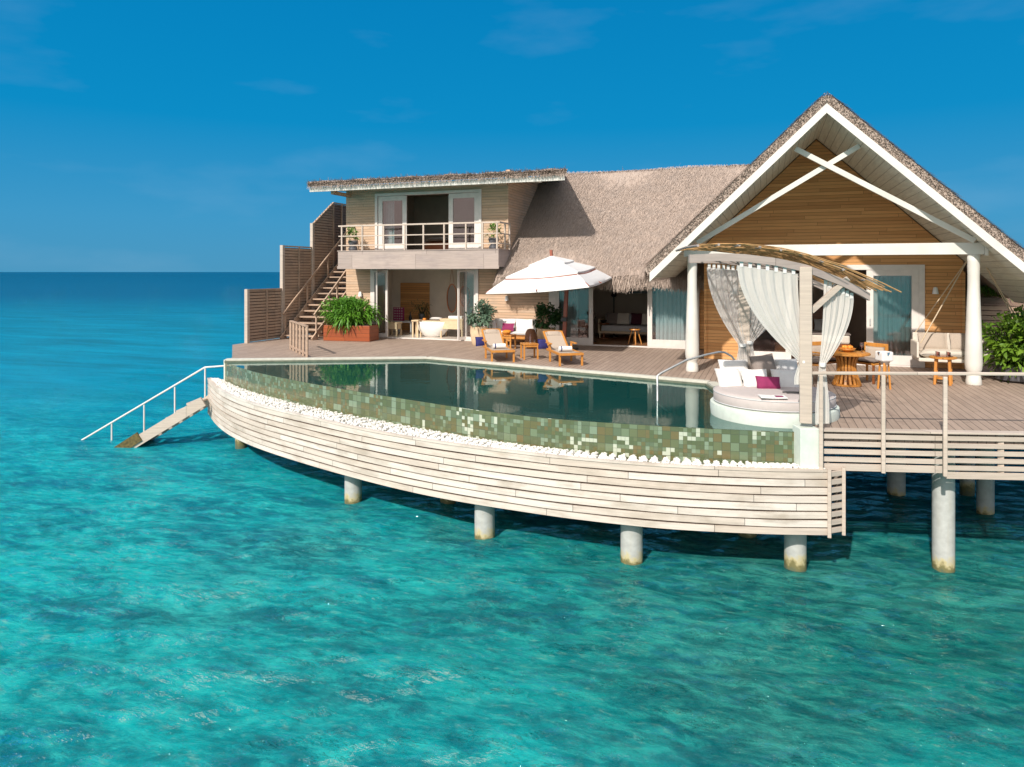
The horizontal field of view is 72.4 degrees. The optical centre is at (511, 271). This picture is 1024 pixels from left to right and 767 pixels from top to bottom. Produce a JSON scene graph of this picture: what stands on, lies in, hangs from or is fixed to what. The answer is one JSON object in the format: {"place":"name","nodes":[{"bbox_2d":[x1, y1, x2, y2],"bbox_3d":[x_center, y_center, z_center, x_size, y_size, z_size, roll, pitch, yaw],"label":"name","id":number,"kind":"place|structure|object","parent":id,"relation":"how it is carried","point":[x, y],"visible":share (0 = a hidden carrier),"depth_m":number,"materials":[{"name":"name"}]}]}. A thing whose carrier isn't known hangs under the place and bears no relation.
{"place":"outdoors","nodes":[
{"label":"outdoors","id":0,"kind":"place"},
{"bbox_2d":[424,237,473,249],"bbox_3d":[-2.224,-1.030,26.871,1.800,0.579,1.800,0,0,20],"label":"upstairs bed","id":1,"kind":"object","parent":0,"point":[437,240],"visible":0.45,"depth_m":26.17,"materials":[{"name":"brown wood"}]},
{"bbox_2d":[0,272,1023,766],"bbox_3d":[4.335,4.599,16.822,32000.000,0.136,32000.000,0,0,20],"label":"sea","id":2,"kind":"structure","parent":0,"point":[198,590],"depth_m":9.50,"materials":[{"name":"liquid"}]},
{"bbox_2d":[235,439,246,448],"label":"concrete pile","id":3,"kind":"object","parent":2,"relation":"in","point":[240,444],"visible":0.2,"depth_m":18.26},
{"bbox_2d":[207,356,845,537],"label":"infinity pool","id":4,"kind":"structure","parent":3,"relation":"on","point":[600,417],"depth_m":12.06,"materials":[{"name":"wood"}]},
{"bbox_2d":[81,365,223,447],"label":"sea steps","id":5,"kind":"structure","parent":4,"relation":"attached to","point":[177,417],"depth_m":18.32,"materials":[{"name":"white paint"}]},
{"bbox_2d":[229,360,540,375],"bbox_3d":[-1.103,2.450,15.643,14.743,0.001,4.881,0,0,33],"label":"pool edge","id":6,"kind":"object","parent":4,"relation":"in","point":[270,368],"depth_m":18.09,"materials":[{"name":"stone"}]},
{"bbox_2d":[211,378,824,468],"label":"white pebbles","id":7,"kind":"object","parent":4,"relation":"on","point":[341,417],"visible":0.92,"depth_m":12.54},
{"bbox_2d":[345,475,361,503],"bbox_3d":[-3.188,5.350,14.038,0.340,2.900,0.340,0,0,20],"label":"concrete pile","id":8,"kind":"object","parent":2,"relation":"in","point":[353,490],"visible":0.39,"depth_m":13.89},
{"bbox_2d":[440,498,455,503],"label":"concrete pile","id":9,"kind":"object","parent":2,"relation":"in","point":[445,501],"visible":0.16,"depth_m":13.83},
{"bbox_2d":[475,504,494,539],"bbox_3d":[-0.475,5.350,12.145,0.350,2.900,0.350,0,0,20],"label":"concrete pile","id":10,"kind":"object","parent":2,"relation":"in","point":[484,522],"visible":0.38,"depth_m":11.99,"materials":[{"name":"concrete"}]},
{"bbox_2d":[621,525,642,564],"bbox_3d":[1.911,5.350,11.167,0.350,2.900,0.350,0,0,20],"label":"concrete pile","id":11,"kind":"object","parent":2,"relation":"in","point":[631,545],"visible":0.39,"depth_m":11.01,"materials":[{"name":"concrete"}]},
{"bbox_2d":[738,533,756,537],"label":"concrete pile","id":12,"kind":"object","parent":2,"relation":"in","point":[748,535],"visible":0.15,"depth_m":12.06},
{"bbox_2d":[784,535,806,571],"bbox_3d":[4.398,5.350,10.856,0.324,2.900,0.324,0,0,20],"label":"concrete pile","id":13,"kind":"object","parent":2,"relation":"in","point":[795,553],"visible":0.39,"depth_m":10.72,"materials":[{"name":"concrete"}]},
{"bbox_2d":[887,442,905,495],"bbox_3d":[7.939,4.700,14.446,0.340,4.200,0.340,0,0,20],"label":"concrete pile","id":14,"kind":"object","parent":2,"relation":"in","point":[896,483],"visible":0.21,"depth_m":14.30,"materials":[{"name":"concrete"}]},
{"bbox_2d":[932,443,954,572],"bbox_3d":[6.686,4.700,10.835,0.310,4.200,0.310,0,0,20],"label":"concrete pile","id":15,"kind":"object","parent":2,"relation":"in","point":[943,524],"visible":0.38,"depth_m":10.71,"materials":[{"name":"concrete"}]},
{"bbox_2d":[959,448,974,495],"bbox_3d":[9.436,4.700,14.492,0.270,4.200,0.270,0,0,20],"label":"concrete pile","id":16,"kind":"object","parent":2,"relation":"in","point":[966,487],"visible":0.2,"depth_m":14.38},
{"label":"deck joists","id":17,"kind":"structure","parent":16,"relation":"on","visible":0},
{"bbox_2d":[232,333,1023,443],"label":"wooden deck","id":18,"kind":"structure","parent":17,"relation":"on","point":[992,403],"depth_m":15.88,"materials":[{"name":"wood"}]},
{"bbox_2d":[244,202,345,342],"bbox_3d":[-7.676,0.093,26.950,0.120,5.813,7.386,0,0,20],"label":"privacy fence","id":19,"kind":"object","parent":18,"relation":"on","point":[264,309],"visible":0.58,"depth_m":26.04,"materials":[{"name":"wood"}]},
{"bbox_2d":[289,320,307,356],"bbox_3d":[-6.294,1.950,20.604,0.080,0.900,2.401,0,0,-28],"label":"picket railing","id":20,"kind":"object","parent":18,"relation":"on","point":[303,338],"visible":0.95,"depth_m":20.41,"materials":[{"name":"wood"}]},
{"bbox_2d":[280,233,345,339],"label":"outside stairs","id":21,"kind":"structure","parent":18,"relation":"on","point":[311,300],"depth_m":26.18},
{"bbox_2d":[315,294,389,341],"bbox_3d":[-5.697,1.592,24.599,2.718,1.616,1.870,0,0,20],"label":"planter box","id":22,"kind":"object","parent":18,"relation":"on","point":[350,316],"visible":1,"depth_m":24.21,"materials":[{"name":"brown wood"}]},
{"bbox_2d":[465,298,498,345],"bbox_3d":[-1.028,1.625,22.834,1.120,1.550,1.161,0,0,-16],"label":"potted shrub","id":23,"kind":"object","parent":18,"relation":"on","point":[486,311],"visible":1,"depth_m":22.67,"materials":[{"name":"green plant"}]},
{"bbox_2d":[481,320,504,339],"bbox_3d":[-0.662,1.993,22.844,0.640,0.814,0.640,0,0,-30],"label":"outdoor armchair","id":24,"kind":"object","parent":18,"relation":"on","point":[494,324],"visible":0.15,"depth_m":23.01,"materials":[{"name":"brown wood"}]},
{"bbox_2d":[481,328,514,361],"bbox_3d":[-0.422,2.023,19.351,0.760,0.754,1.884,0,0,-12],"label":"sun lounger","id":25,"kind":"object","parent":18,"relation":"on","point":[491,337],"visible":0.87,"depth_m":19.68,"materials":[{"name":"fabric"}]},
{"bbox_2d":[475,337,484,345],"bbox_3d":[-0.885,1.980,19.895,0.330,0.266,0.122,0,0,-22],"label":"navy cushion","id":26,"kind":"object","parent":25,"relation":"on","point":[479,342],"visible":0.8,"depth_m":19.84,"materials":[{"name":"fabric"}]},
{"bbox_2d":[493,343,505,347],"bbox_3d":[-0.351,2.015,19.017,0.340,0.134,0.134,0,0,-12],"label":"rolled towel","id":27,"kind":"object","parent":25,"relation":"on","point":[501,345],"visible":1,"depth_m":18.97,"materials":[{"name":"white fabric"}]},
{"bbox_2d":[502,334,515,348],"bbox_3d":[-0.177,2.175,21.748,0.490,0.450,0.500,0,0,20],"label":"coffee table","id":28,"kind":"object","parent":18,"relation":"on","point":[509,336],"visible":0.52,"depth_m":21.75,"materials":[{"name":"brown wood"}]},
{"bbox_2d":[502,330,510,334],"bbox_3d":[-0.172,1.879,21.746,0.300,0.142,0.296,0,0,20],"label":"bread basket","id":29,"kind":"object","parent":28,"relation":"on","point":[506,332],"visible":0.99,"depth_m":21.66,"materials":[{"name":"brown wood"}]},
{"bbox_2d":[495,318,536,342],"bbox_3d":[0.035,1.978,23.011,1.500,0.843,0.710,0,0,20],"label":"outdoor sofa","id":30,"kind":"object","parent":18,"relation":"on","point":[521,326],"visible":0.48,"depth_m":23.02,"materials":[{"name":"white fabric"}]},
{"bbox_2d":[501,323,514,330],"bbox_3d":[-0.132,1.820,22.992,0.420,0.257,0.183,0,0,20],"label":"pillow","id":31,"kind":"object","parent":30,"relation":"on","point":[507,326],"visible":0.88,"depth_m":22.94,"materials":[{"name":"pink fabric"}]},
{"bbox_2d":[520,342,538,359],"bbox_3d":[0.476,2.185,19.319,0.431,0.430,0.440,0,0,-12],"label":"side table","id":32,"kind":"object","parent":18,"relation":"on","point":[529,344],"visible":1,"depth_m":19.16,"materials":[{"name":"brown wood"}]},
{"bbox_2d":[525,329,536,348],"bbox_3d":[0.587,2.090,21.867,0.380,0.620,0.380,0,0,20],"label":"rattan lantern","id":33,"kind":"object","parent":32,"relation":"on","point":[530,333],"visible":0.8,"depth_m":21.73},
{"bbox_2d":[532,302,562,338],"bbox_3d":[1.185,1.677,22.312,1.117,1.447,1.039,0,0,20],"label":"potted shrub","id":34,"kind":"object","parent":18,"relation":"on","point":[553,318],"visible":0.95,"depth_m":22.13,"materials":[{"name":"green plant"}]},
{"bbox_2d":[486,250,611,349],"bbox_3d":[1.180,0.874,20.750,3.025,3.059,3.025,0,0,20],"label":"cantilever umbrella","id":35,"kind":"object","parent":18,"relation":"on","point":[551,273],"visible":0.95,"depth_m":19.85,"materials":[{"name":"white fabric"}]},
{"bbox_2d":[543,330,583,365],"bbox_3d":[1.324,2.023,18.682,0.760,0.754,1.884,0,0,-12],"label":"sun lounger","id":36,"kind":"object","parent":18,"relation":"on","point":[555,339],"visible":0.88,"depth_m":18.98,"materials":[{"name":"fabric"}]},
{"bbox_2d":[537,339,547,348],"bbox_3d":[0.861,1.980,19.226,0.330,0.266,0.122,0,0,-22],"label":"navy cushion","id":37,"kind":"object","parent":36,"relation":"on","point":[542,343],"visible":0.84,"depth_m":19.17,"materials":[{"name":"fabric"}]},
{"bbox_2d":[558,346,571,350],"bbox_3d":[1.395,2.015,18.348,0.340,0.134,0.134,0,0,-12],"label":"rolled towel","id":38,"kind":"object","parent":36,"relation":"on","point":[564,348],"visible":1,"depth_m":18.30,"materials":[{"name":"white fabric"}]},
{"bbox_2d":[307,91,1023,385],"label":"water villa","id":39,"kind":"object","parent":18,"relation":"on","point":[827,176],"visible":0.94,"depth_m":21.61,"materials":[{"name":"wood"}]},
{"bbox_2d":[345,227,360,250],"bbox_3d":[-5.722,-1.195,25.130,0.724,0.940,0.582,0,0,-31],"label":"balcony pot","id":40,"kind":"object","parent":39,"relation":"on","point":[352,242],"visible":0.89,"depth_m":25.02,"materials":[{"name":"ceramic"}]},
{"bbox_2d":[375,270,376,323],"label":"folding door","id":41,"kind":"structure","parent":39,"relation":"in","point":[375,270],"depth_m":25.07,"materials":[{"name":"white paint"}]},
{"bbox_2d":[372,270,387,336],"bbox_3d":[-4.782,1.150,25.378,0.680,2.420,0.050,0,0,28],"label":"folding door","id":42,"kind":"structure","parent":39,"relation":"in","point":[385,334],"depth_m":25.23,"materials":[{"name":"white paint"}]},
{"bbox_2d":[384,201,393,243],"bbox_3d":[-4.524,-1.802,25.739,0.550,2.065,0.099,0,0,20],"label":"window curtain","id":43,"kind":"object","parent":39,"relation":"hanging from","point":[389,213],"depth_m":25.73,"materials":[{"name":"fabric"}]},
{"bbox_2d":[378,195,406,249],"bbox_3d":[-4.322,-1.750,25.315,1.160,1.980,0.050,0,0,20],"label":"glazed door","id":44,"kind":"structure","parent":39,"relation":"in","point":[384,198],"depth_m":25.30,"materials":[{"name":"white paint"}]},
{"bbox_2d":[388,322,401,335],"bbox_3d":[-4.406,2.130,26.175,0.470,0.500,0.400,0,0,20],"label":"towel bench","id":45,"kind":"object","parent":39,"relation":"on","point":[394,325],"visible":0.79,"depth_m":26.02,"materials":[{"name":"brown wood"}]},
{"bbox_2d":[391,320,414,333],"bbox_3d":[-4.157,2.140,27.149,0.896,0.480,0.600,0,0,20],"label":"table","id":46,"kind":"object","parent":39,"relation":"on","point":[407,321],"visible":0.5,"depth_m":26.79,"materials":[{"name":"beige wood"}]},
{"bbox_2d":[393,307,403,320],"bbox_3d":[-4.402,1.640,27.180,0.460,0.520,0.070,0,0,20],"label":"purple panel","id":47,"kind":"object","parent":46,"relation":"on","point":[398,313],"visible":1,"depth_m":27.16,"materials":[{"name":"fabric"}]},
{"bbox_2d":[411,319,421,336],"bbox_3d":[-3.485,2.070,25.627,0.280,0.620,0.350,0,0,20],"label":"bath stool","id":48,"kind":"object","parent":39,"relation":"on","point":[416,327],"visible":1,"depth_m":25.53,"materials":[{"name":"brown wood"}]},
{"bbox_2d":[411,299,430,319],"bbox_3d":[-3.631,1.702,27.514,0.967,1.397,1.126,0,0,-1],"label":"potted palm","id":49,"kind":"object","parent":39,"relation":"on","point":[421,315],"visible":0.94,"depth_m":27.49,"materials":[{"name":"green plant"}]},
{"bbox_2d":[416,321,447,336],"bbox_3d":[-2.903,2.100,25.735,1.400,0.560,0.868,0,0,20],"label":"bathtub","id":50,"kind":"object","parent":39,"relation":"on","point":[429,329],"visible":0.75,"depth_m":25.41,"materials":[{"name":"white ceramic"}]},
{"bbox_2d":[446,270,456,312],"bbox_3d":[-2.228,0.685,25.915,0.444,1.673,0.038,0,0,20],"label":"hanging mirror","id":51,"kind":"object","parent":39,"relation":"hanging from","point":[451,298],"visible":0.96,"depth_m":25.92,"materials":[{"name":"brown mirror"}]},
{"bbox_2d":[440,318,467,336],"bbox_3d":[-2.113,2.040,25.447,0.919,0.680,0.500,0,0,20],"label":"vanity","id":52,"kind":"object","parent":39,"relation":"on","point":[450,323],"visible":0.81,"depth_m":25.23,"materials":[{"name":"brown wood"}]},
{"bbox_2d":[448,315,463,318],"bbox_3d":[-1.998,1.650,25.406,0.550,0.100,0.350,0,0,20],"label":"wash basin","id":53,"kind":"object","parent":52,"relation":"on","point":[454,317],"visible":0.74,"depth_m":25.27,"materials":[{"name":"white ceramic"}]},
{"bbox_2d":[457,270,466,339],"bbox_3d":[-1.719,1.150,24.238,0.400,2.420,0.050,0,0,-42],"label":"folding door","id":54,"kind":"structure","parent":39,"relation":"in","point":[458,271],"depth_m":24.12,"materials":[{"name":"white paint"}]},
{"bbox_2d":[449,192,478,248],"bbox_3d":[-1.677,-1.750,24.352,1.150,1.980,0.050,0,0,20],"label":"glazed door","id":55,"kind":"structure","parent":39,"relation":"in","point":[456,195],"depth_m":24.32,"materials":[{"name":"white paint"}]},
{"bbox_2d":[460,275,469,306],"bbox_3d":[-1.735,0.576,25.629,0.444,1.453,0.038,0,0,20],"label":"hanging mirror","id":56,"kind":"object","parent":39,"relation":"hanging from","point":[462,296],"visible":0.66,"depth_m":25.66,"materials":[{"name":"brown mirror"}]},
{"bbox_2d":[464,270,474,339],"bbox_3d":[-1.459,1.150,24.294,0.440,2.420,0.050,0,0,20],"label":"folding door","id":57,"kind":"structure","parent":39,"relation":"in","point":[467,338],"depth_m":24.31,"materials":[{"name":"white paint"}]},
{"bbox_2d":[485,223,501,248],"bbox_3d":[-0.621,-1.205,23.265,0.660,0.960,0.647,0,0,20],"label":"balcony pot","id":58,"kind":"object","parent":39,"relation":"on","point":[493,239],"visible":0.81,"depth_m":23.14,"materials":[{"name":"green plant"}]},
{"bbox_2d":[559,289,577,336],"bbox_3d":[1.895,1.208,23.350,0.750,2.285,0.099,0,0,20],"label":"window curtain","id":59,"kind":"object","parent":39,"relation":"hanging from","point":[572,321],"depth_m":23.30,"materials":[{"name":"fabric"}]},
{"bbox_2d":[555,287,592,343],"bbox_3d":[2.027,1.250,22.937,1.280,2.220,0.095,0,0,20],"label":"sliding door","id":60,"kind":"structure","parent":39,"relation":"in","point":[579,340],"depth_m":22.76,"materials":[{"name":"white paint"}]},
{"bbox_2d":[575,312,595,341],"bbox_3d":[2.288,1.898,23.696,0.962,0.995,0.740,0,0,-40],"label":"lounge chair","id":61,"kind":"object","parent":39,"relation":"on","point":[583,322],"visible":0.5,"depth_m":23.79,"materials":[{"name":"black metal"}]},
{"bbox_2d":[598,320,608,338],"bbox_3d":[3.274,2.055,24.976,0.400,0.650,0.400,0,0,20],"label":"drum table","id":62,"kind":"object","parent":39,"relation":"on","point":[603,323],"visible":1,"depth_m":24.89,"materials":[{"name":"brown wood"}]},
{"bbox_2d":[610,291,617,336],"bbox_3d":[3.754,1.540,25.759,0.320,1.680,0.315,0,0,20],"label":"floor lamp","id":63,"kind":"object","parent":39,"relation":"on","point":[613,294],"visible":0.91,"depth_m":25.72,"materials":[{"name":"black metal"}]},
{"bbox_2d":[598,314,655,337],"bbox_3d":[4.390,1.955,24.900,2.500,0.850,0.820,0,0,20],"label":"living room sofa","id":64,"kind":"object","parent":39,"relation":"on","point":[616,328],"visible":0.45,"depth_m":24.74,"materials":[{"name":"fabric"}]},
{"bbox_2d":[606,313,617,323],"bbox_3d":[3.622,1.680,25.276,0.440,0.402,0.212,0,0,20],"label":"cushion","id":65,"kind":"object","parent":64,"relation":"on","point":[611,318],"visible":0.96,"depth_m":25.21,"materials":[{"name":"grey fabric"}]},
{"bbox_2d":[617,313,629,323],"bbox_3d":[3.994,1.680,25.129,0.440,0.402,0.212,0,0,20],"label":"cushion","id":66,"kind":"object","parent":64,"relation":"on","point":[622,318],"visible":1,"depth_m":25.07,"materials":[{"name":"beige fabric"}]},
{"bbox_2d":[631,313,641,324],"bbox_3d":[4.461,1.680,24.949,0.440,0.402,0.212,0,0,20],"label":"cushion","id":67,"kind":"object","parent":64,"relation":"on","point":[636,318],"visible":1,"depth_m":24.89,"materials":[{"name":"purple fabric"}]},
{"bbox_2d":[641,313,652,324],"bbox_3d":[4.805,1.680,24.813,0.440,0.402,0.212,0,0,20],"label":"cushion","id":68,"kind":"object","parent":64,"relation":"on","point":[644,319],"visible":0.6,"depth_m":24.78,"materials":[{"name":"beige fabric"}]},
{"bbox_2d":[628,328,641,344],"bbox_3d":[4.047,2.132,23.046,0.376,0.504,0.380,0,0,45],"label":"tripod stool","id":69,"kind":"object","parent":39,"relation":"on","point":[634,329],"visible":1,"depth_m":23.03,"materials":[{"name":"brown wood"}]},
{"bbox_2d":[647,285,684,347],"bbox_3d":[4.973,1.250,21.865,1.470,2.220,0.095,0,0,20],"label":"sliding door","id":70,"kind":"structure","parent":39,"relation":"in","point":[651,342],"depth_m":22.07,"materials":[{"name":"white paint"}]},
{"bbox_2d":[656,285,686,339],"bbox_3d":[5.208,1.208,22.144,1.400,2.285,0.099,0,0,20],"label":"window curtain","id":71,"kind":"object","parent":39,"relation":"hanging from","point":[671,307],"depth_m":22.21,"materials":[{"name":"fabric"}]},
{"bbox_2d":[754,350,790,358],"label":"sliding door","id":72,"kind":"structure","parent":39,"relation":"in","point":[776,355],"depth_m":18.77,"materials":[{"name":"white paint"}]},
{"bbox_2d":[770,307,850,351],"bbox_3d":[8.886,1.705,20.848,2.200,1.250,2.080,0,0,20],"label":"bed","id":73,"kind":"object","parent":39,"relation":"on","point":[817,319],"visible":0.2,"depth_m":20.38,"materials":[{"name":"fabric"}]},
{"bbox_2d":[873,276,910,355],"bbox_3d":[9.742,1.150,17.834,1.070,2.420,0.050,0,0,20],"label":"sliding door","id":74,"kind":"structure","parent":39,"relation":"in","point":[875,293],"depth_m":17.95,"materials":[{"name":"white paint"}]},
{"bbox_2d":[866,270,918,365],"bbox_3d":[9.645,1.150,17.728,1.180,2.420,0.095,0,0,20],"label":"door frame","id":75,"kind":"structure","parent":39,"relation":"in","point":[897,359],"depth_m":17.65,"materials":[{"name":"white paint"}]},
{"bbox_2d":[878,276,909,354],"bbox_3d":[9.905,1.107,18.093,1.000,2.485,0.099,0,0,20],"label":"window curtain","id":76,"kind":"object","parent":39,"relation":"hanging from","point":[893,319],"depth_m":18.10,"materials":[{"name":"fabric"}]},
{"bbox_2d":[911,260,1019,363],"bbox_3d":[10.644,0.879,16.175,2.380,2.402,0.800,0,0,20],"label":"hanging swing","id":77,"kind":"object","parent":39,"relation":"hanging from","point":[925,346],"visible":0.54,"depth_m":16.39,"materials":[{"name":"beige fabric"}]},
{"bbox_2d":[656,351,734,412],"bbox_3d":[3.691,2.102,13.487,1.921,1.103,0.369,0,0,-16],"label":"pool grab rail","id":78,"kind":"object","parent":18,"relation":"attached to","point":[685,360],"visible":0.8,"depth_m":13.46,"materials":[{"name":"metal"}]},
{"bbox_2d":[710,382,839,429],"bbox_3d":[4.460,2.303,11.950,2.080,0.595,2.080,0,0,0],"label":"round daybed","id":79,"kind":"object","parent":18,"relation":"on","point":[743,406],"visible":0.62,"depth_m":11.26,"materials":[{"name":"grey fabric"}]},
{"bbox_2d":[714,368,742,386],"bbox_3d":[3.870,1.924,12.420,0.517,0.407,0.290,0,0,-13],"label":"pillow","id":80,"kind":"object","parent":79,"relation":"on","point":[728,377],"visible":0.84,"depth_m":12.35,"materials":[{"name":"white fabric"}]},
{"bbox_2d":[718,359,747,379],"bbox_3d":[4.051,1.788,12.750,0.540,0.357,0.268,0,0,0],"label":"pillow","id":81,"kind":"object","parent":79,"relation":"on","point":[733,364],"visible":0.52,"depth_m":12.72,"materials":[{"name":"white fabric"}]},
{"bbox_2d":[741,369,766,386],"bbox_3d":[4.300,1.913,12.350,0.460,0.368,0.283,0,0,0],"label":"pillow","id":82,"kind":"object","parent":79,"relation":"on","point":[749,378],"visible":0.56,"depth_m":12.31,"materials":[{"name":"white fabric"}]},
{"bbox_2d":[749,353,775,376],"bbox_3d":[4.548,1.708,12.620,0.488,0.457,0.267,0,0,-3],"label":"pillow","id":83,"kind":"object","parent":79,"relation":"on","point":[766,362],"visible":0.66,"depth_m":12.57,"materials":[{"name":"grey fabric"}]},
{"bbox_2d":[755,376,780,388],"bbox_3d":[4.427,1.930,12.080,0.430,0.252,0.219,0,0,2],"label":"pillow","id":84,"kind":"object","parent":79,"relation":"on","point":[763,382],"visible":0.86,"depth_m":12.01,"materials":[{"name":"pink fabric"}]},
{"bbox_2d":[758,394,787,398],"bbox_3d":[4.163,1.994,11.173,0.404,0.020,0.270,0,0,9],"label":"open book","id":85,"kind":"object","parent":79,"relation":"on","point":[773,396],"visible":1,"depth_m":11.13,"materials":[{"name":"paper"}]},
{"bbox_2d":[770,369,798,386],"bbox_3d":[4.815,1.923,12.320,0.460,0.385,0.290,0,0,8],"label":"pillow","id":86,"kind":"object","parent":79,"relation":"on","point":[786,378],"visible":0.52,"depth_m":12.27,"materials":[{"name":"grey fabric"}]},
{"bbox_2d":[774,359,797,369],"bbox_3d":[4.979,1.766,12.700,0.460,0.357,0.268,0,0,0],"label":"pillow","id":87,"kind":"object","parent":79,"relation":"on","point":[785,364],"visible":0.44,"depth_m":12.66,"materials":[{"name":"grey fabric"}]},
{"bbox_2d":[675,243,900,467],"bbox_3d":[4.482,1.266,12.069,3.173,3.448,3.523,0,0,8],"label":"pergola","id":88,"kind":"object","parent":18,"relation":"on","point":[806,433],"visible":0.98,"depth_m":10.58,"materials":[{"name":"wood"}]},
{"bbox_2d":[707,264,748,368],"bbox_3d":[4.022,0.975,12.977,0.784,2.252,0.200,0,0,15],"label":"curtain","id":89,"kind":"object","parent":88,"relation":"hanging from","point":[723,282],"visible":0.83,"depth_m":12.97,"materials":[{"name":"white fabric"}]},
{"bbox_2d":[742,269,791,381],"bbox_3d":[4.742,0.983,12.981,1.019,2.202,0.182,0,0,-10],"label":"curtain","id":90,"kind":"object","parent":88,"relation":"hanging from","point":[757,329],"visible":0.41,"depth_m":12.91,"materials":[{"name":"white fabric"}]},
{"bbox_2d":[737,262,812,384],"bbox_3d":[3.991,0.771,10.589,1.141,1.877,0.118,0,0,-1],"label":"curtain","id":91,"kind":"object","parent":88,"relation":"hanging from","point":[772,297],"visible":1,"depth_m":10.61,"materials":[{"name":"white fabric"}]},
{"bbox_2d":[815,280,853,423],"bbox_3d":[4.925,1.219,10.694,0.586,2.202,0.099,0,0,-4],"label":"curtain","id":92,"kind":"object","parent":88,"relation":"hanging from","point":[837,309],"visible":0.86,"depth_m":10.68,"materials":[{"name":"white fabric"}]},
{"bbox_2d":[798,352,819,365],"bbox_3d":[6.454,1.980,15.081,0.475,0.840,0.545,0,0,15],"label":"dining chair","id":93,"kind":"object","parent":18,"relation":"on","point":[815,361],"visible":0.12,"depth_m":14.86,"materials":[{"name":"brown wood"}]},
{"bbox_2d":[812,341,836,369],"bbox_3d":[6.859,1.980,15.418,0.545,0.840,0.475,0,0,-20],"label":"dining chair","id":94,"kind":"object","parent":18,"relation":"on","point":[816,347],"visible":0.19,"depth_m":15.48,"materials":[{"name":"fabric"}]},
{"bbox_2d":[832,350,870,386],"bbox_3d":[7.083,2.050,14.797,0.910,0.700,0.910,0,0,20],"label":"dining table","id":95,"kind":"object","parent":18,"relation":"on","point":[846,361],"visible":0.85,"depth_m":14.63,"materials":[{"name":"brown wood"}]},
{"bbox_2d":[839,345,855,351],"bbox_3d":[7.119,1.630,14.837,0.340,0.140,0.340,0,0,20],"label":"fruit bowl","id":96,"kind":"object","parent":95,"relation":"on","point":[846,348],"visible":1,"depth_m":14.76,"materials":[{"name":"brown wood"}]},
{"bbox_2d":[856,342,887,383],"bbox_3d":[7.791,1.980,15.203,0.475,0.840,0.545,0,0,-30],"label":"dining chair","id":97,"kind":"object","parent":18,"relation":"on","point":[870,347],"visible":0.62,"depth_m":15.17,"materials":[{"name":"fabric"}]},
{"bbox_2d":[875,351,892,389],"bbox_3d":[7.599,2.011,14.263,0.281,0.782,0.267,0,0,-6],"label":"ice bucket stand","id":98,"kind":"object","parent":18,"relation":"on","point":[884,358],"visible":0.92,"depth_m":14.20,"materials":[{"name":"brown wood"}]},
{"bbox_2d":[816,427,1023,479],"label":"deck fascia","id":99,"kind":"structure","parent":18,"relation":"attached to","point":[1000,453],"depth_m":10.41,"materials":[{"name":"wood"}]},
{"bbox_2d":[812,371,1023,476],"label":"deck railing","id":100,"kind":"object","parent":99,"relation":"attached to","point":[883,423],"visible":1,"depth_m":10.39,"materials":[{"name":"metal"}]},
{"bbox_2d":[929,355,956,385],"bbox_3d":[9.194,2.101,14.917,0.520,0.601,0.517,0,0,20],"label":"side table","id":101,"kind":"object","parent":18,"relation":"on","point":[937,377],"visible":0.91,"depth_m":14.86,"materials":[{"name":"brown wood"}]},
{"bbox_2d":[933,351,952,356],"bbox_3d":[9.194,1.752,14.917,0.309,0.095,0.232,0,0,11],"label":"serving tray","id":102,"kind":"object","parent":101,"relation":"on","point":[948,354],"visible":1,"depth_m":14.87,"materials":[{"name":"beige glass"}]},
{"bbox_2d":[965,274,1018,330],"bbox_3d":[13.345,1.150,18.331,3.100,2.700,0.100,0,0,20],"label":"dark partition","id":103,"kind":"object","parent":18,"relation":"on","point":[987,295],"depth_m":18.56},
{"bbox_2d":[965,303,1023,333],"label":"slatted screen","id":104,"kind":"object","parent":18,"relation":"on","point":[1013,305],"visible":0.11,"depth_m":17.77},
{"bbox_2d":[965,284,1023,305],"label":"plant trough","id":105,"kind":"object","parent":104,"relation":"on","point":[989,299],"visible":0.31,"depth_m":17.83,"materials":[{"name":"green plant"}]},
{"bbox_2d":[981,304,1023,382],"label":"frangipani bush","id":106,"kind":"object","parent":18,"relation":"on","point":[1008,347],"visible":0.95,"depth_m":15.06,"materials":[{"name":"green plant"}]},
{"bbox_2d":[976,449,994,514],"bbox_3d":[9.000,4.700,13.293,0.290,4.200,0.290,0,0,20],"label":"concrete pile","id":107,"kind":"object","parent":2,"relation":"in","point":[985,497],"visible":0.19,"depth_m":13.18,"materials":[{"name":"concrete"}]},
{"bbox_2d":[0,0,1023,271],"label":"sky","id":108,"kind":"structure","parent":0,"point":[136,135],"materials":[{"name":"blue"}]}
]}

